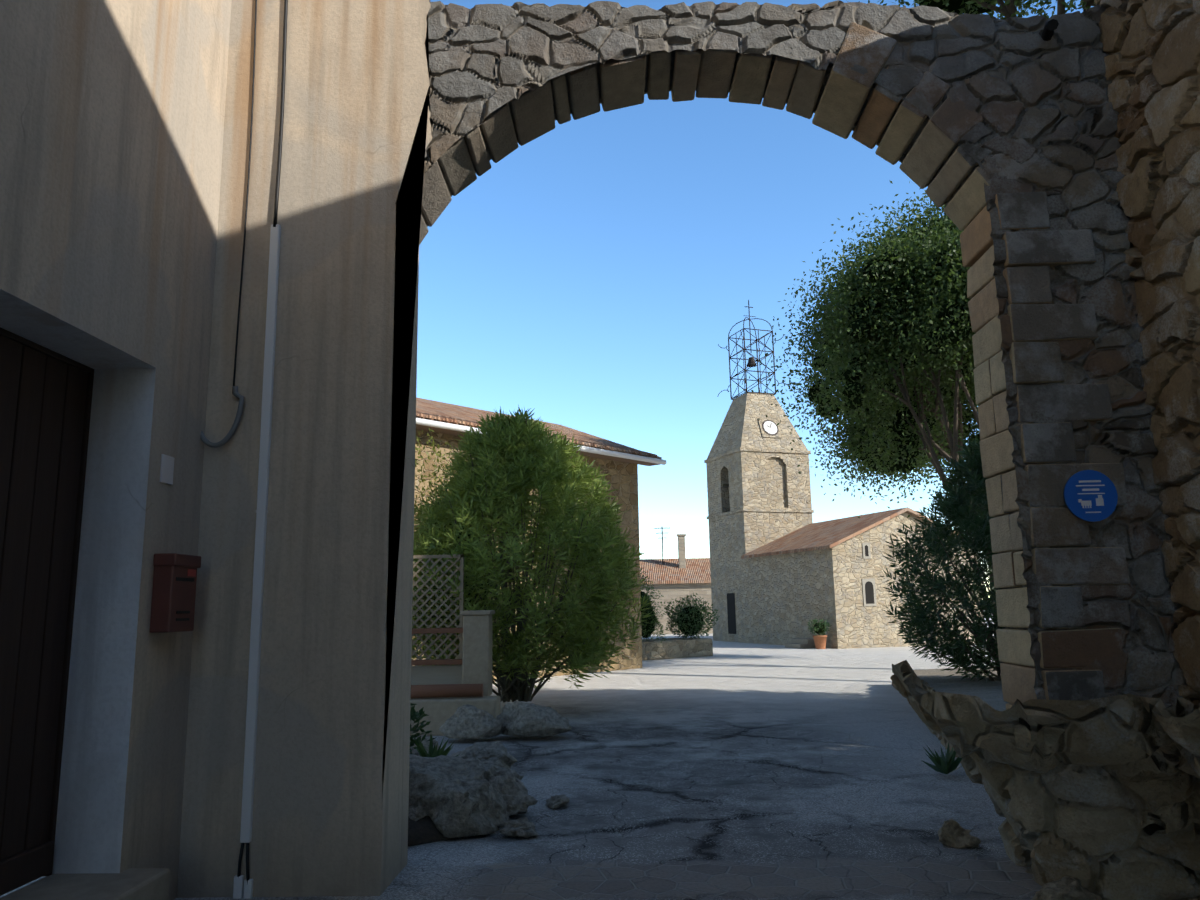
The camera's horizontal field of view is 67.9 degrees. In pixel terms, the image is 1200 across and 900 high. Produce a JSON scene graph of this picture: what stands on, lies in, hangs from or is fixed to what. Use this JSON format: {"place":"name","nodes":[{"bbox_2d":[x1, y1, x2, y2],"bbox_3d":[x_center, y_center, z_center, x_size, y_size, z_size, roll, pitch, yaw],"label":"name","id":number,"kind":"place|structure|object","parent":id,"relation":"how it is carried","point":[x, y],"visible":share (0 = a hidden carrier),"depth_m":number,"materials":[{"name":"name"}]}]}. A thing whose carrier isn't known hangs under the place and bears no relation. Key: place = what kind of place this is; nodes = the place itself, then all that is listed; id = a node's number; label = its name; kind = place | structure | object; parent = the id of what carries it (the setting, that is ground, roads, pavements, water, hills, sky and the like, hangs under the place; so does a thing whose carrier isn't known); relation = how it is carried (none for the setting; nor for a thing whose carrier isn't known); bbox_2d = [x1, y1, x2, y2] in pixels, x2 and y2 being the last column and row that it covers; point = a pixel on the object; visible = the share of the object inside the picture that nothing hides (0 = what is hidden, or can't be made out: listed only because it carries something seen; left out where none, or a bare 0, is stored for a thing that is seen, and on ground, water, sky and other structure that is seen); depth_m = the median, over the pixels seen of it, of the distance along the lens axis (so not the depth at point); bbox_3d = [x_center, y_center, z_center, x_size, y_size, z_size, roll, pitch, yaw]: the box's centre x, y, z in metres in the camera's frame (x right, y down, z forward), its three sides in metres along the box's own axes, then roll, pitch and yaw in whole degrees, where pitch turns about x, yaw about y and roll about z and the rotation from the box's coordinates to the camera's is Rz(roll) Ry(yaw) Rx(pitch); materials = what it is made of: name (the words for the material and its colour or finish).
{"place":"outdoors","nodes":[
{"label":"outdoors","id":0,"kind":"place"},
{"bbox_2d":[0,0,230,899],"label":"house wall","id":1,"kind":"structure","parent":0,"point":[112,113],"depth_m":4.78,"materials":[{"name":"beige paint"}]},
{"bbox_2d":[0,327,93,895],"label":"door","id":2,"kind":"structure","parent":1,"relation":"in","point":[45,402],"depth_m":4.47,"materials":[{"name":"wood"}]},
{"bbox_2d":[160,454,173,484],"bbox_3d":[-2.469,0.112,5.079,0.012,0.160,0.130,-1,-10,1],"label":"switch box","id":3,"kind":"object","parent":1,"relation":"attached to","point":[167,469],"visible":0.98,"depth_m":5.07,"materials":[{"name":"white"}]},
{"bbox_2d":[150,553,200,632],"bbox_3d":[-2.398,0.809,5.036,0.125,0.430,0.310,-1,-10,1],"label":"mailbox","id":4,"kind":"object","parent":1,"relation":"attached to","point":[171,595],"visible":1,"depth_m":4.92,"materials":[{"name":"red metal"}]},
{"bbox_2d":[176,577,194,620],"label":"mailbox slots","id":5,"kind":"object","parent":4,"relation":"attached to","point":[183,612],"visible":1,"depth_m":5.02,"materials":[{"name":"black metal"}]},
{"bbox_2d":[187,569,195,576],"bbox_3d":[-2.348,0.707,5.123,0.004,0.040,0.090,-1,-10,1],"label":"mailbox emblem","id":6,"kind":"object","parent":4,"relation":"attached to","point":[191,572],"visible":1,"depth_m":5.12,"materials":[{"name":"red metal"}]},
{"bbox_2d":[200,386,244,447],"bbox_3d":[-2.380,-0.219,5.551,0.317,0.424,0.070,-1,-10,1],"label":"cable","id":7,"kind":"object","parent":1,"relation":"attached to","point":[227,437],"visible":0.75,"depth_m":5.51,"materials":[{"name":"grey plastic"}]},
{"bbox_2d":[0,615,1041,899],"bbox_3d":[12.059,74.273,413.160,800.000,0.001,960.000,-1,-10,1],"label":"ground","id":8,"kind":"structure","parent":0,"point":[740,771],"depth_m":7.44,"materials":[{"name":"grey concrete"}]},
{"bbox_2d":[0,868,169,899],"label":"doorstep","id":9,"kind":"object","parent":8,"relation":"on","point":[140,884],"depth_m":4.36,"materials":[{"name":"grey concrete"}]},
{"bbox_2d":[177,0,432,897],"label":"wall","id":10,"kind":"structure","parent":8,"relation":"on","point":[331,799],"depth_m":5.54,"materials":[{"name":"beige paint"}]},
{"bbox_2d":[233,224,280,898],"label":"cable trunking","id":11,"kind":"object","parent":10,"relation":"attached to","point":[240,884],"visible":0.96,"depth_m":5.38,"materials":[{"name":"white plastic"}]},
{"bbox_2d":[232,0,287,884],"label":"wall cables","id":12,"kind":"object","parent":10,"relation":"attached to","point":[274,225],"depth_m":5.84,"materials":[{"name":"black"}]},
{"bbox_2d":[408,816,449,845],"bbox_3d":[-1.643,2.771,7.347,1.680,0.410,2.927,-1,-10,1],"label":"rock","id":13,"kind":"object","parent":8,"relation":"on","point":[424,830],"depth_m":6.24,"materials":[{"name":"grey stone"}]},
{"bbox_2d":[410,703,436,753],"bbox_3d":[-1.931,2.369,7.614,1.034,0.782,1.018,-1,-10,1],"label":"plant","id":14,"kind":"object","parent":13,"relation":"on","point":[417,716],"visible":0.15,"depth_m":7.70,"materials":[{"name":"green plant"}]},
{"bbox_2d":[415,735,459,756],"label":"rockery agave leaves","id":15,"kind":"object","parent":13,"relation":"on","point":[432,751],"visible":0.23,"depth_m":7.28,"materials":[{"name":"green plant"}]},
{"bbox_2d":[410,610,500,735],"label":"wall","id":16,"kind":"structure","parent":8,"relation":"on","point":[477,653],"depth_m":11.96,"materials":[{"name":"grey concrete"}]},
{"bbox_2d":[411,665,461,684],"bbox_3d":[-2.276,3.132,12.201,0.900,0.340,0.030,-1,-10,1],"label":"wall panel","id":17,"kind":"object","parent":16,"relation":"attached to","point":[426,675],"visible":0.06,"depth_m":12.19,"materials":[{"name":"grey concrete"}]},
{"bbox_2d":[411,628,462,664],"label":"trellis rails","id":18,"kind":"object","parent":16,"relation":"attached to","point":[437,661],"visible":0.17,"depth_m":12.13,"materials":[{"name":"brown wood"}]},
{"bbox_2d":[411,554,463,665],"bbox_3d":[-2.721,2.418,12.427,1.650,1.900,0.040,-1,-10,1],"label":"trellis panel","id":19,"kind":"object","parent":16,"relation":"attached to","point":[460,558],"visible":0.33,"depth_m":12.45,"materials":[{"name":"brown wood"}]},
{"bbox_2d":[411,684,482,697],"bbox_3d":[-2.114,3.158,11.674,1.151,0.162,0.170,-1,-10,-1],"label":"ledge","id":20,"kind":"object","parent":16,"relation":"on","point":[446,690],"visible":0.66,"depth_m":11.61,"materials":[{"name":"brown wood"}]},
{"bbox_2d":[411,428,537,665],"bbox_3d":[-2.545,1.850,15.536,3.246,4.523,2.993,-1,-10,1],"label":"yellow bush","id":21,"kind":"object","parent":8,"relation":"on","point":[434,465],"depth_m":15.45,"materials":[{"name":"plant"}]},
{"bbox_2d":[408,735,569,837],"bbox_3d":[-1.375,2.686,7.641,2.263,0.590,3.204,-1,-10,1],"label":"boulder","id":22,"kind":"object","parent":8,"relation":"on","point":[477,788],"visible":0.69,"depth_m":6.54,"materials":[{"name":"stone"}]},
{"bbox_2d":[439,701,571,738],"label":"boulders","id":23,"kind":"object","parent":8,"relation":"on","point":[515,718],"visible":1,"depth_m":10.84,"materials":[{"name":"stone"}]},
{"bbox_2d":[411,429,641,681],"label":"house","id":24,"kind":"structure","parent":8,"relation":"on","point":[622,477],"depth_m":23.13,"materials":[{"name":"stone"}]},
{"bbox_2d":[416,411,657,456],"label":"house tile ends","id":25,"kind":"object","parent":24,"relation":"on","point":[444,418],"visible":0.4,"depth_m":22.02,"materials":[{"name":"brown tile"}]},
{"bbox_2d":[416,424,659,465],"bbox_3d":[-3.351,-0.431,19.407,0.450,0.055,14.287,-10,-14,42],"label":"roof eave","id":26,"kind":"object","parent":24,"relation":"attached to","point":[443,431],"depth_m":22.65,"materials":[{"name":"white paint"}]},
{"bbox_2d":[416,397,661,458],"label":"house roof","id":27,"kind":"structure","parent":24,"relation":"on","point":[446,409],"depth_m":23.25,"materials":[{"name":"brown tile"}]},
{"bbox_2d":[416,418,665,464],"bbox_3d":[-3.114,-0.485,19.191,0.140,0.140,14.287,-10,-14,42],"label":"gutter","id":28,"kind":"object","parent":24,"relation":"attached to","point":[442,425],"visible":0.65,"depth_m":22.11,"materials":[{"name":"white metal"}]},
{"bbox_2d":[411,405,653,701],"bbox_3d":[-1.394,1.593,14.083,4.374,4.630,4.393,-1,-10,1],"label":"oleander","id":29,"kind":"object","parent":8,"relation":"on","point":[503,460],"depth_m":13.37,"materials":[{"name":"green plant"}]},
{"bbox_2d":[421,49,1027,629],"bbox_3d":[0.515,-0.246,5.877,6.950,5.700,0.550,-1,-10,1],"label":"joint","id":30,"kind":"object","parent":8,"relation":"on","point":[919,131],"visible":0.02,"depth_m":6.19,"materials":[{"name":"grey concrete"}]},
{"bbox_2d":[419,22,1129,709],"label":"arch stones","id":31,"kind":"object","parent":30,"relation":"attached to","point":[1039,320],"visible":0.58,"depth_m":5.79,"materials":[{"name":"stone"}]},
{"bbox_2d":[424,0,1192,707],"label":"stone wall","id":32,"kind":"structure","parent":30,"relation":"attached to","point":[996,74],"depth_m":5.83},
{"bbox_2d":[1064,470,1117,521],"bbox_3d":[2.928,0.273,5.314,0.310,0.310,0.012,-1,-10,1],"label":"round sign","id":33,"kind":"object","parent":32,"relation":"attached to","point":[1072,490],"visible":0.98,"depth_m":5.31,"materials":[{"name":"blue metal"}]},
{"bbox_2d":[1076,480,1104,512],"bbox_3d":[2.928,0.278,5.305,0.170,0.195,0.001,-1,-10,1],"label":"sign lettering","id":34,"kind":"object","parent":33,"relation":"attached to","point":[1099,501],"visible":1,"depth_m":5.30,"materials":[{"name":"white paint"}]},
{"bbox_2d":[1041,19,1058,40],"bbox_3d":[2.953,-2.712,5.901,0.084,0.149,0.437,-3,-10,13],"label":"wall pipe stub","id":35,"kind":"object","parent":30,"relation":"attached to","point":[1050,26],"depth_m":5.80,"materials":[{"name":"black metal"}]},
{"bbox_2d":[785,638,815,648],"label":"church steps","id":36,"kind":"structure","parent":8,"relation":"on","point":[801,643],"depth_m":32.33,"materials":[{"name":"grey stone"}]},
{"bbox_2d":[813,635,826,648],"bbox_3d":[7.826,6.825,31.639,0.520,0.470,0.520,-1,-10,1],"label":"flower pot","id":37,"kind":"object","parent":8,"relation":"on","point":[820,641],"visible":0.98,"depth_m":31.46,"materials":[{"name":"ceramic"}]},
{"bbox_2d":[807,618,831,635],"bbox_3d":[7.816,6.333,31.708,0.887,0.705,0.833,-1,-10,1],"label":"pot plant","id":38,"kind":"object","parent":37,"relation":"on","point":[819,623],"depth_m":31.60,"materials":[{"name":"green plant"}]},
{"bbox_2d":[892,678,984,786],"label":"retaining wall","id":39,"kind":"structure","parent":8,"relation":"on","point":[943,742],"depth_m":10.76,"materials":[{"name":"grey stone"}]},
{"bbox_2d":[921,742,962,773],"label":"roadside agave leaves","id":40,"kind":"object","parent":8,"relation":"on","point":[946,764],"visible":0.96,"depth_m":8.21,"materials":[{"name":"green plant"}]},
{"bbox_2d":[890,660,1199,899],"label":"low stone wall","id":41,"kind":"structure","parent":8,"relation":"on","point":[1100,797],"depth_m":4.64,"materials":[{"name":"brown stone"}]},
{"bbox_2d":[938,819,1198,899],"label":"pier base loose stones","id":42,"kind":"object","parent":8,"relation":"on","point":[953,833],"visible":1,"depth_m":4.66,"materials":[{"name":"brown stone"}]},
{"bbox_2d":[1094,0,1199,710],"label":"street wall","id":43,"kind":"structure","parent":8,"relation":"on","point":[1152,59],"depth_m":5.23,"materials":[{"name":"stone"}]},
{"bbox_2d":[641,583,712,634],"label":"house","id":44,"kind":"structure","parent":0,"point":[669,592],"depth_m":51.16,"materials":[{"name":"stone"}]},
{"bbox_2d":[640,558,710,583],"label":"house roof","id":45,"kind":"structure","parent":44,"relation":"on","point":[670,571],"depth_m":52.68,"materials":[{"name":"tile"}]},
{"bbox_2d":[654,527,663,563],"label":"antenna","id":46,"kind":"object","parent":45,"relation":"on","point":[662,542],"visible":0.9,"depth_m":54.20,"materials":[{"name":"grey metal"}]},
{"bbox_2d":[677,534,685,567],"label":"house chimney","id":47,"kind":"object","parent":45,"relation":"on","point":[681,551],"visible":0.67,"depth_m":53.41,"materials":[{"name":"beige concrete"}]},
{"bbox_2d":[642,638,712,660],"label":"planter wall","id":48,"kind":"structure","parent":0,"point":[668,648],"depth_m":27.51,"materials":[{"name":"grey stone"}]},
{"bbox_2d":[641,594,666,642],"bbox_3d":[1.379,5.163,27.340,1.325,1.501,1.124,-1,-10,1],"label":"cypress shrub","id":49,"kind":"object","parent":48,"relation":"on","point":[655,618],"depth_m":27.11,"materials":[{"name":"green plant"}]},
{"bbox_2d":[640,568,669,638],"bbox_3d":[1.371,5.013,29.070,1.963,2.336,1.526,-1,-10,1],"label":"round shrub","id":50,"kind":"object","parent":48,"relation":"on","point":[650,593],"depth_m":29.05,"materials":[{"name":"green plant"}]},
{"bbox_2d":[664,593,719,638],"bbox_3d":[2.954,5.360,28.617,1.777,1.567,1.902,-1,-10,1],"label":"round shrub","id":51,"kind":"object","parent":48,"relation":"on","point":[673,619],"depth_m":28.40,"materials":[{"name":"green plant"}]},
{"bbox_2d":[416,0,1093,599],"label":"sky","id":52,"kind":"structure","parent":0,"point":[592,279],"materials":[{"name":"blue"}]},
{"bbox_2d":[704,392,983,648],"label":"church","id":53,"kind":"structure","parent":0,"point":[780,599],"depth_m":37.96,"materials":[{"name":"stone"}]},
{"bbox_2d":[717,300,788,399],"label":"bell cage","id":54,"kind":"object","parent":53,"relation":"on","point":[751,362],"visible":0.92,"depth_m":41.52,"materials":[{"name":"black metal"}]},
{"bbox_2d":[759,418,781,437],"bbox_3d":[7.604,-0.991,39.798,1.000,0.939,0.344,3,-11,-19],"label":"clock","id":55,"kind":"object","parent":53,"relation":"attached to","point":[769,427],"visible":1,"depth_m":39.77,"materials":[{"name":"white"}]},
{"bbox_2d":[741,507,957,558],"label":"roof","id":56,"kind":"structure","parent":53,"relation":"attached to","point":[822,535],"depth_m":34.59,"materials":[{"name":"orange tile"}]},
{"bbox_2d":[749,180,995,615],"bbox_3d":[9.804,-1.232,21.918,11.280,12.360,11.455,-1,-10,1],"label":"tree","id":57,"kind":"object","parent":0,"point":[847,438],"depth_m":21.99,"materials":[{"name":"green plant"}]},
{"bbox_2d":[914,668,1008,710],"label":"ground","id":58,"kind":"structure","parent":0,"point":[990,692],"depth_m":12.56,"materials":[{"name":"grey concrete"}]},
{"bbox_2d":[879,436,1005,682],"bbox_3d":[6.096,1.624,13.362,3.928,3.864,3.871,-1,-10,1],"label":"oleander","id":59,"kind":"object","parent":58,"relation":"on","point":[957,507],"depth_m":13.07,"materials":[{"name":"green plant"}]},
{"bbox_2d":[859,0,1097,18],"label":"tree","id":60,"kind":"object","parent":58,"relation":"on","point":[1026,5],"depth_m":10.11,"materials":[{"name":"green plant"}]}
]}

